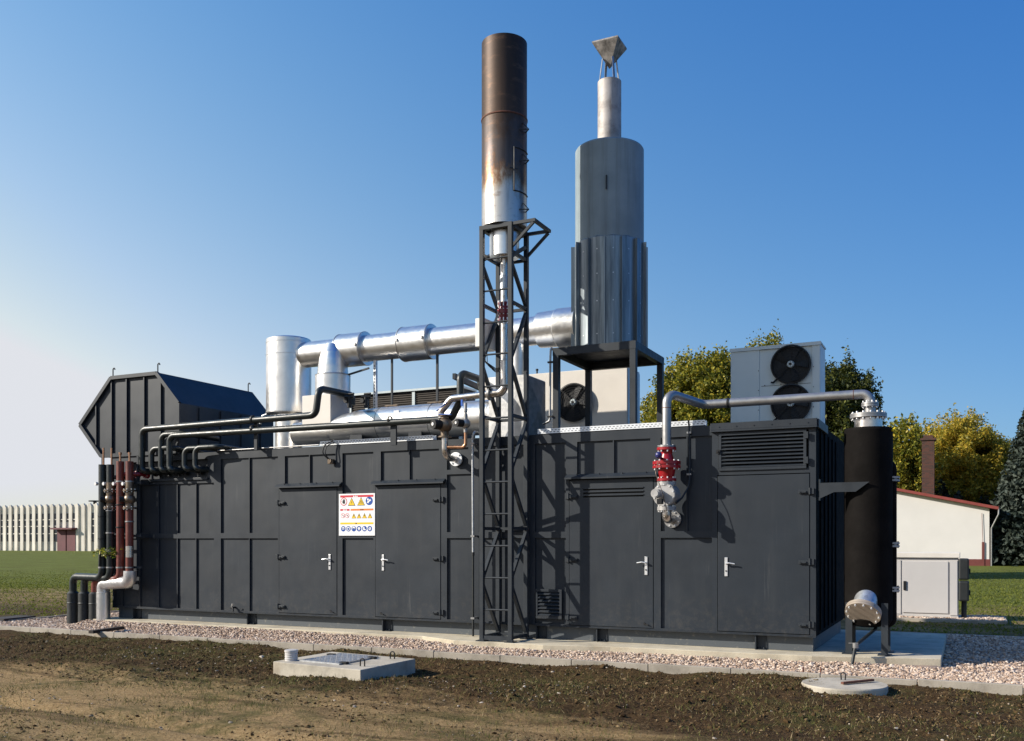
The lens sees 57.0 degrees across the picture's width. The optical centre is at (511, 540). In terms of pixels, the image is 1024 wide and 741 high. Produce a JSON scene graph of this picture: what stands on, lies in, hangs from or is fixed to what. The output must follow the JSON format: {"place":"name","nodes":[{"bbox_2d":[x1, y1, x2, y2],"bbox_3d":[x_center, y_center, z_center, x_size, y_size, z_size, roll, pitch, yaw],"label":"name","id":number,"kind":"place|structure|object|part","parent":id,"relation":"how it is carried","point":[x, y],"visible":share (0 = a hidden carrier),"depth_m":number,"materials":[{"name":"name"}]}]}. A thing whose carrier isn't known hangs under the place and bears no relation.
{"place":"outdoors","nodes":[
{"label":"outdoors","id":0,"kind":"place"},
{"bbox_2d":[350,385,476,439],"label":"radiator bank","id":1,"kind":"structure","parent":0,"point":[417,396],"depth_m":17.57,"materials":[{"name":"black metal"}]},
{"bbox_2d":[452,373,477,389],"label":"support beam","id":2,"kind":"structure","parent":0,"point":[470,383],"depth_m":15.58,"materials":[{"name":"metal"}]},
{"bbox_2d":[0,550,1023,740],"bbox_3d":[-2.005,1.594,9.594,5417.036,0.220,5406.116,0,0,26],"label":"ground","id":3,"kind":"structure","parent":0,"point":[15,562],"depth_m":9.35,"materials":[{"name":"soil"}]},
{"bbox_2d":[0,500,97,550],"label":"factory hall","id":4,"kind":"structure","parent":3,"relation":"on","point":[57,527],"depth_m":144.43,"materials":[{"name":"concrete"}]},
{"bbox_2d":[1,514,2,540],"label":"window","id":5,"kind":"structure","parent":4,"relation":"in","point":[1,514],"depth_m":149.12,"materials":[{"name":"glass"}]},
{"bbox_2d":[7,514,8,540],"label":"window","id":6,"kind":"structure","parent":4,"relation":"in","point":[7,514],"depth_m":148.50,"materials":[{"name":"glass"}]},
{"bbox_2d":[12,514,13,540],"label":"window","id":7,"kind":"structure","parent":4,"relation":"in","point":[13,514],"depth_m":147.97,"materials":[{"name":"glass"}]},
{"bbox_2d":[18,514,19,540],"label":"window","id":8,"kind":"structure","parent":4,"relation":"in","point":[18,514],"depth_m":147.38,"materials":[{"name":"glass"}]},
{"bbox_2d":[24,514,25,540],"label":"window","id":9,"kind":"structure","parent":4,"relation":"in","point":[24,514],"depth_m":146.80,"materials":[{"name":"glass"}]},
{"bbox_2d":[30,514,31,540],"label":"window","id":10,"kind":"structure","parent":4,"relation":"in","point":[30,514],"depth_m":146.20,"materials":[{"name":"glass"}]},
{"bbox_2d":[36,514,37,540],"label":"window","id":11,"kind":"structure","parent":4,"relation":"in","point":[36,514],"depth_m":145.61,"materials":[{"name":"glass"}]},
{"bbox_2d":[42,514,43,541],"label":"window","id":12,"kind":"structure","parent":4,"relation":"in","point":[42,514],"depth_m":145.02,"materials":[{"name":"glass"}]},
{"bbox_2d":[48,514,49,541],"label":"window","id":13,"kind":"structure","parent":4,"relation":"in","point":[48,514],"depth_m":144.46,"materials":[{"name":"glass"}]},
{"bbox_2d":[54,513,56,541],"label":"window","id":14,"kind":"structure","parent":4,"relation":"in","point":[55,531],"depth_m":143.84,"materials":[{"name":"glass"}]},
{"bbox_2d":[92,513,93,541],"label":"window","id":15,"kind":"structure","parent":4,"relation":"in","point":[92,513],"depth_m":140.32,"materials":[{"name":"glass"}]},
{"bbox_2d":[273,649,414,680],"bbox_3d":[-2.036,1.488,11.506,1.498,0.325,1.125,0,0,33],"label":"access hatch","id":16,"kind":"object","parent":3,"relation":"on","point":[356,667],"visible":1,"depth_m":11.23,"materials":[{"name":"concrete"}]},
{"bbox_2d":[0,641,1019,740],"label":"pebbles","id":17,"kind":"object","parent":3,"relation":"on","point":[262,656],"visible":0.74,"depth_m":9.76,"materials":[{"name":"stone"}]},
{"bbox_2d":[0,610,1022,695],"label":"kerb","id":18,"kind":"structure","parent":3,"relation":"on","point":[1002,688],"depth_m":12.04,"materials":[{"name":"concrete"}]},
{"bbox_2d":[88,626,124,633],"bbox_3d":[-6.728,1.485,15.668,0.100,0.060,0.703,0,0,20],"label":"dark plank","id":19,"kind":"object","parent":18,"relation":"on","point":[106,629],"visible":0.98,"depth_m":15.63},
{"bbox_2d":[0,632,1023,740],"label":"soil clods","id":20,"kind":"object","parent":3,"relation":"on","point":[668,720],"visible":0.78,"depth_m":9.81,"materials":[{"name":"brown soil"}]},
{"bbox_2d":[0,612,1023,689],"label":"gravel","id":21,"kind":"structure","parent":3,"relation":"on","point":[918,672],"depth_m":12.74,"materials":[{"name":"grey gravel"}]},
{"bbox_2d":[0,615,35,620],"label":"flat board","id":22,"kind":"object","parent":21,"relation":"on","point":[5,618],"visible":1,"depth_m":18.24,"materials":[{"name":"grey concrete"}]},
{"bbox_2d":[67,448,105,623],"bbox_3d":[-7.718,-0.042,17.304,1.207,3.245,0.428,0,0,26],"label":"riser pipe","id":23,"kind":"object","parent":21,"relation":"on","point":[72,604],"visible":0.7,"depth_m":16.99,"materials":[{"name":"plastic"}]},
{"bbox_2d":[78,448,125,623],"bbox_3d":[-7.510,-0.039,17.163,1.113,3.238,0.502,0,0,26],"label":"riser pipe","id":24,"kind":"object","parent":21,"relation":"on","point":[109,498],"visible":0.85,"depth_m":16.88,"materials":[{"name":"plastic"}]},
{"bbox_2d":[92,546,121,566],"bbox_3d":[-7.229,0.277,16.888,0.688,0.388,0.353,0,0,7],"label":"plant","id":25,"kind":"object","parent":24,"relation":"attached to","point":[110,551],"visible":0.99,"depth_m":16.83,"materials":[{"name":"green plant"}]},
{"bbox_2d":[88,452,140,619],"bbox_3d":[-7.259,0.007,17.083,1.081,3.146,0.428,0,0,26],"label":"riser pipe","id":26,"kind":"object","parent":21,"relation":"on","point":[120,475],"visible":0.66,"depth_m":16.77,"materials":[{"name":"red metal"}]},
{"bbox_2d":[96,452,149,620],"bbox_3d":[-7.069,0.006,16.951,1.083,3.128,0.502,0,0,26],"label":"riser pipe","id":27,"kind":"object","parent":21,"relation":"on","point":[128,578],"visible":0.95,"depth_m":16.68,"materials":[{"name":"metal"}]},
{"bbox_2d":[93,617,945,666],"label":"foundation slab","id":28,"kind":"structure","parent":3,"relation":"on","point":[909,648],"depth_m":12.85,"materials":[{"name":"concrete"}]},
{"bbox_2d":[112,418,843,651],"bbox_3d":[-1.057,-0.061,16.097,12.494,2.978,3.275,0,0,26],"label":"plant container","id":29,"kind":"object","parent":28,"relation":"on","point":[747,551],"visible":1,"depth_m":13.77,"materials":[{"name":"metal"}]},
{"bbox_2d":[101,456,148,576],"bbox_3d":[-6.968,-0.425,17.044,1.034,2.150,0.283,0,0,26],"label":"pipe rack","id":30,"kind":"object","parent":29,"relation":"attached to","point":[138,567],"visible":0.5,"depth_m":16.77,"materials":[{"name":"metal"}]},
{"bbox_2d":[78,363,272,457],"bbox_3d":[-6.457,-2.361,18.328,2.570,1.658,2.530,0,0,26],"label":"ventilation hood","id":31,"kind":"object","parent":29,"relation":"on","point":[121,411],"visible":0.75,"depth_m":17.34,"materials":[{"name":"paint"}]},
{"bbox_2d":[148,445,205,475],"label":"hooked pipe","id":32,"kind":"object","parent":29,"relation":"attached to","point":[152,451],"visible":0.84,"depth_m":16.65,"materials":[{"name":"metal"}]},
{"bbox_2d":[158,431,219,475],"bbox_3d":[-5.739,-1.526,16.756,0.749,0.763,0.758,0,0,26],"label":"hooked pipe","id":33,"kind":"object","parent":29,"relation":"attached to","point":[161,439],"visible":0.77,"depth_m":16.56,"materials":[{"name":"metal"}]},
{"bbox_2d":[182,445,222,474],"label":"hooked pipe","id":34,"kind":"object","parent":29,"relation":"attached to","point":[185,451],"visible":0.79,"depth_m":16.32,"materials":[{"name":"metal"}]},
{"bbox_2d":[192,444,244,473],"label":"hooked pipe","id":35,"kind":"object","parent":29,"relation":"attached to","point":[196,450],"visible":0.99,"depth_m":16.21,"materials":[{"name":"metal"}]},
{"bbox_2d":[249,415,260,449],"bbox_3d":[-4.261,-1.796,15.821,0.060,0.573,0.388,0,0,26],"label":"pipe support","id":36,"kind":"object","parent":29,"relation":"on","point":[256,447],"visible":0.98,"depth_m":15.77,"materials":[{"name":"metal"}]},
{"bbox_2d":[138,386,354,476],"bbox_3d":[-4.638,-1.829,16.389,3.987,1.368,1.062,0,0,26],"label":"hooked pipe","id":37,"kind":"object","parent":36,"relation":"attached to","point":[312,414],"visible":0.83,"depth_m":15.87,"materials":[{"name":"metal"}]},
{"bbox_2d":[217,444,318,450],"bbox_3d":[-4.110,-1.550,15.814,2.143,0.032,0.024,0,0,25],"label":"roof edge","id":38,"kind":"object","parent":29,"relation":"on","point":[270,447],"visible":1,"depth_m":15.75,"materials":[{"name":"metal"}]},
{"bbox_2d":[275,488,336,614],"bbox_3d":[-3.380,0.175,15.471,1.229,2.054,0.117,0,0,26],"label":"door","id":39,"kind":"structure","parent":29,"relation":"in","point":[307,556],"depth_m":15.46,"materials":[{"name":"paint"}]},
{"bbox_2d":[166,370,485,475],"bbox_3d":[-3.213,-1.844,15.560,5.943,1.398,0.798,0,0,26],"label":"hooked pipe","id":40,"kind":"object","parent":29,"relation":"attached to","point":[462,375],"visible":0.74,"depth_m":15.10,"materials":[{"name":"metal"}]},
{"bbox_2d":[387,416,396,444],"bbox_3d":[-1.846,-1.694,14.524,0.100,0.449,0.134,0,0,26],"label":"pipe support","id":41,"kind":"object","parent":40,"relation":"attached to","point":[393,435],"visible":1,"depth_m":14.54,"materials":[{"name":"metal"}]},
{"bbox_2d":[322,441,334,463],"bbox_3d":[-2.956,-1.421,15.223,0.206,0.379,0.139,0,0,-7],"label":"cable socket","id":42,"kind":"object","parent":29,"relation":"attached to","point":[331,461],"visible":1,"depth_m":15.18,"materials":[{"name":"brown metal"}]},
{"bbox_2d":[339,493,374,535],"bbox_3d":[-2.471,-0.410,15.031,0.691,0.670,0.020,0,0,26],"label":"warning sign","id":43,"kind":"object","parent":29,"relation":"attached to","point":[356,514],"visible":1,"depth_m":15.02,"materials":[{"name":"white plastic"}]},
{"bbox_2d":[320,435,436,445],"bbox_3d":[-2.143,-1.577,14.937,2.126,0.070,0.105,0,0,26],"label":"cable tray","id":44,"kind":"object","parent":29,"relation":"on","point":[385,440],"visible":0.95,"depth_m":14.87,"materials":[{"name":"metal"}]},
{"bbox_2d":[376,484,443,618],"bbox_3d":[-1.597,0.175,14.614,1.241,2.054,0.117,0,0,26],"label":"door","id":45,"kind":"structure","parent":29,"relation":"in","point":[409,558],"depth_m":14.62,"materials":[{"name":"paint"}]},
{"bbox_2d":[259,307,573,448],"bbox_3d":[-1.749,-2.560,15.748,6.168,2.100,0.906,0,0,26],"label":"exhaust duct","id":46,"kind":"object","parent":29,"relation":"on","point":[291,360],"visible":0.86,"depth_m":15.97,"materials":[{"name":"metal"}]},
{"bbox_2d":[290,375,544,444],"bbox_3d":[-1.633,-1.999,15.334,4.620,0.942,0.750,0,0,26],"label":"heat exchanger","id":47,"kind":"object","parent":29,"relation":"on","point":[334,408],"visible":0.6,"depth_m":15.11,"materials":[{"name":"metal"}]},
{"bbox_2d":[430,391,486,465],"bbox_3d":[-0.704,-1.646,13.906,0.902,1.049,0.565,0,0,26],"label":"gas valve train","id":48,"kind":"object","parent":29,"relation":"on","point":[443,425],"visible":1,"depth_m":13.89,"materials":[{"name":"silver metal"}]},
{"bbox_2d":[471,431,478,635],"bbox_3d":[-0.540,-0.107,14.055,0.060,3.053,0.214,0,0,26],"label":"riser conduit","id":49,"kind":"object","parent":29,"relation":"attached to","point":[473,443],"visible":0.99,"depth_m":13.96,"materials":[{"name":"metal"}]},
{"bbox_2d":[485,368,639,428],"bbox_3d":[0.825,-2.292,16.549,2.722,1.423,0.751,0,0,26],"label":"roof cooler","id":50,"kind":"object","parent":29,"relation":"on","point":[610,396],"visible":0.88,"depth_m":15.97,"materials":[{"name":"grey metal"}]},
{"bbox_2d":[552,340,663,427],"bbox_3d":[1.477,-2.181,14.262,1.305,1.308,1.410,0,0,26],"label":"support frame","id":51,"kind":"object","parent":29,"relation":"on","point":[632,355],"visible":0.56,"depth_m":14.07,"materials":[{"name":"metal"}]},
{"bbox_2d":[542,347,552,424],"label":"roof drain pipe","id":52,"kind":"object","parent":51,"relation":"attached to","point":[549,362],"visible":0.97,"depth_m":13.90,"materials":[{"name":"metal"}]},
{"bbox_2d":[571,35,647,347],"bbox_3d":[1.473,-5.213,14.258,1.159,4.753,1.133,0,0,26],"label":"exhaust silencer","id":53,"kind":"object","parent":51,"relation":"on","point":[609,277],"visible":0.92,"depth_m":13.82,"materials":[{"name":"grey paint"}]},
{"bbox_2d":[565,478,653,627],"bbox_3d":[1.346,0.175,13.200,1.292,2.054,0.117,0,0,26],"label":"door","id":54,"kind":"structure","parent":29,"relation":"in","point":[610,559],"depth_m":13.18,"materials":[{"name":"paint"}]},
{"bbox_2d":[538,420,706,434],"bbox_3d":[1.498,-1.577,13.188,2.451,0.070,0.105,0,0,26],"label":"cable tray","id":55,"kind":"object","parent":29,"relation":"on","point":[675,424],"visible":0.97,"depth_m":13.14,"materials":[{"name":"metal"}]},
{"bbox_2d":[651,463,680,527],"bbox_3d":[2.054,-0.606,12.562,0.327,0.868,0.599,0,0,26],"label":"motor valve","id":56,"kind":"object","parent":29,"relation":"attached to","point":[665,495],"visible":0.97,"depth_m":12.47,"materials":[{"name":"silver metal"}]},
{"bbox_2d":[653,444,680,481],"bbox_3d":[2.062,-1.007,12.548,0.369,0.522,0.428,0,0,-1],"label":"red valve","id":57,"kind":"object","parent":56,"relation":"on","point":[668,465],"visible":0.97,"depth_m":12.47,"materials":[{"name":"metal"}]},
{"bbox_2d":[676,420,691,503],"bbox_3d":[2.284,-1.048,12.593,0.328,1.132,0.069,0,0,-43],"label":"cable conduit","id":58,"kind":"object","parent":29,"relation":"attached to","point":[689,473],"visible":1,"depth_m":12.66,"materials":[{"name":"metal"}]},
{"bbox_2d":[718,474,813,634],"bbox_3d":[3.289,0.175,12.267,1.232,2.054,0.117,0,0,26],"label":"door","id":59,"kind":"structure","parent":29,"relation":"in","point":[764,560],"depth_m":12.27,"materials":[{"name":"paint"}]},
{"bbox_2d":[730,341,825,422],"bbox_3d":[4.089,-2.250,14.537,1.353,1.421,0.651,0,0,26],"label":"condenser unit","id":60,"kind":"object","parent":29,"relation":"on","point":[783,369],"visible":0.73,"depth_m":14.28,"materials":[{"name":"grey metal"}]},
{"bbox_2d":[475,218,550,642],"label":"lattice tower","id":61,"kind":"structure","parent":28,"relation":"on","point":[525,234],"depth_m":13.42,"materials":[{"name":"metal"}]},
{"bbox_2d":[475,318,499,371],"bbox_3d":[-0.256,-2.823,13.718,0.404,0.759,0.430,0,0,26],"label":"junction box","id":62,"kind":"object","parent":61,"relation":"attached to","point":[492,347],"visible":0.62,"depth_m":13.66,"materials":[{"name":"white metal"}]},
{"bbox_2d":[481,33,528,400],"bbox_3d":[-0.109,-4.572,13.554,0.670,5.095,0.670,0,0,-5],"label":"flare stack","id":63,"kind":"object","parent":61,"relation":"on","point":[505,129],"visible":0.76,"depth_m":13.29,"materials":[{"name":"metal"}]},
{"bbox_2d":[819,400,899,665],"bbox_3d":[4.428,-0.099,11.958,1.057,3.352,0.815,0,0,-26],"label":"filter vessel","id":64,"kind":"object","parent":28,"relation":"on","point":[868,486],"visible":0.98,"depth_m":11.77,"materials":[{"name":"black metal"}]},
{"bbox_2d":[662,390,874,444],"bbox_3d":[3.357,-1.638,12.512,2.682,0.736,0.580,0,0,13],"label":"gas pipe","id":65,"kind":"object","parent":64,"relation":"attached to","point":[670,396],"visible":0.98,"depth_m":12.52,"materials":[{"name":"metal"}]},
{"bbox_2d":[640,340,735,425],"bbox_3d":[8.074,-3.428,40.150,5.506,10.087,6.233,0,0,-16],"label":"autumn tree","id":66,"kind":"object","parent":3,"relation":"on","point":[701,376],"visible":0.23,"depth_m":38.96,"materials":[{"name":"green plant"}]},
{"bbox_2d":[745,319,833,372],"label":"autumn tree","id":67,"kind":"object","parent":3,"relation":"on","point":[769,341],"visible":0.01,"depth_m":42.56,"materials":[{"name":"green plant"}]},
{"bbox_2d":[801,672,887,695],"bbox_3d":[3.523,1.544,10.004,0.871,0.232,0.871,0,0,26],"label":"manhole cover","id":68,"kind":"object","parent":3,"relation":"on","point":[840,685],"visible":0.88,"depth_m":9.83,"materials":[{"name":"concrete"}]},
{"bbox_2d":[825,338,899,444],"bbox_3d":[13.590,-3.420,39.955,4.489,10.071,4.575,0,0,-14],"label":"autumn tree","id":69,"kind":"object","parent":3,"relation":"on","point":[843,377],"visible":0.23,"depth_m":38.92,"materials":[{"name":"green plant"}]},
{"bbox_2d":[884,412,944,495],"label":"autumn tree","id":70,"kind":"object","parent":3,"relation":"on","point":[907,456],"visible":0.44,"depth_m":70.45,"materials":[{"name":"green plant"}]},
{"bbox_2d":[909,418,942,438],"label":"autumn tree","id":71,"kind":"object","parent":3,"relation":"on","point":[927,430],"visible":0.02,"depth_m":82.05,"materials":[{"name":"yellow plant"}]},
{"bbox_2d":[897,435,999,565],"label":"white house","id":72,"kind":"structure","parent":3,"relation":"on","point":[928,520],"depth_m":60.26,"materials":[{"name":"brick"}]},
{"bbox_2d":[896,615,1007,624],"bbox_3d":[8.467,1.593,19.080,2.716,0.115,1.350,0,0,26],"label":"cabinet pad","id":73,"kind":"object","parent":3,"relation":"on","point":[1005,622],"visible":0.37,"depth_m":18.33,"materials":[{"name":"concrete"}]},
{"bbox_2d":[897,552,959,617],"bbox_3d":[8.188,0.887,19.192,1.676,1.286,0.510,0,0,26],"label":"electrical cabinet","id":74,"kind":"object","parent":73,"relation":"on","point":[928,583],"visible":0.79,"depth_m":18.88,"materials":[{"name":"grey metal"}]},
{"bbox_3d":[8.274,0.938,18.898,0.843,1.035,0.044,0,0,26],"label":"door","id":75,"kind":"part","parent":74,"relation":"part of","materials":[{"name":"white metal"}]},
{"bbox_2d":[959,558,969,579],"bbox_3d":[8.984,0.569,18.732,0.213,0.422,0.330,0,0,26],"label":"meter box","id":76,"kind":"object","parent":74,"relation":"attached to","point":[964,571],"visible":1,"depth_m":18.59,"materials":[{"name":"grey metal"}]},
{"bbox_2d":[898,615,1004,620],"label":"pad gravel","id":77,"kind":"structure","parent":73,"relation":"on","point":[986,617],"depth_m":18.60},
{"bbox_2d":[959,580,969,617],"bbox_3d":[8.984,1.175,18.732,0.213,0.749,0.330,0,0,26],"label":"meter box","id":78,"kind":"object","parent":73,"relation":"on","point":[964,592],"visible":0.88,"depth_m":18.61,"materials":[{"name":"grey metal"}]},
{"bbox_2d":[923,403,1013,504],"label":"autumn tree","id":79,"kind":"object","parent":3,"relation":"on","point":[972,458],"visible":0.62,"depth_m":73.54,"materials":[{"name":"yellow plant"}]},
{"bbox_2d":[935,478,1004,530],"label":"hedge","id":80,"kind":"object","parent":3,"relation":"on","point":[943,490],"visible":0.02,"depth_m":72.25,"materials":[{"name":"green plant"}]},
{"bbox_2d":[989,408,1023,566],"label":"spruce tree","id":81,"kind":"object","parent":3,"relation":"on","point":[1008,538],"visible":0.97,"depth_m":59.52,"materials":[{"name":"green plant"}]},
{"bbox_2d":[0,569,1023,635],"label":"lawn grass","id":82,"kind":"structure","parent":0,"point":[19,586],"depth_m":25.50,"materials":[{"name":"green plant"}]},
{"bbox_2d":[0,0,1023,505],"label":"sky","id":83,"kind":"structure","parent":0,"point":[186,186],"materials":[{"name":"blue"}]}
]}

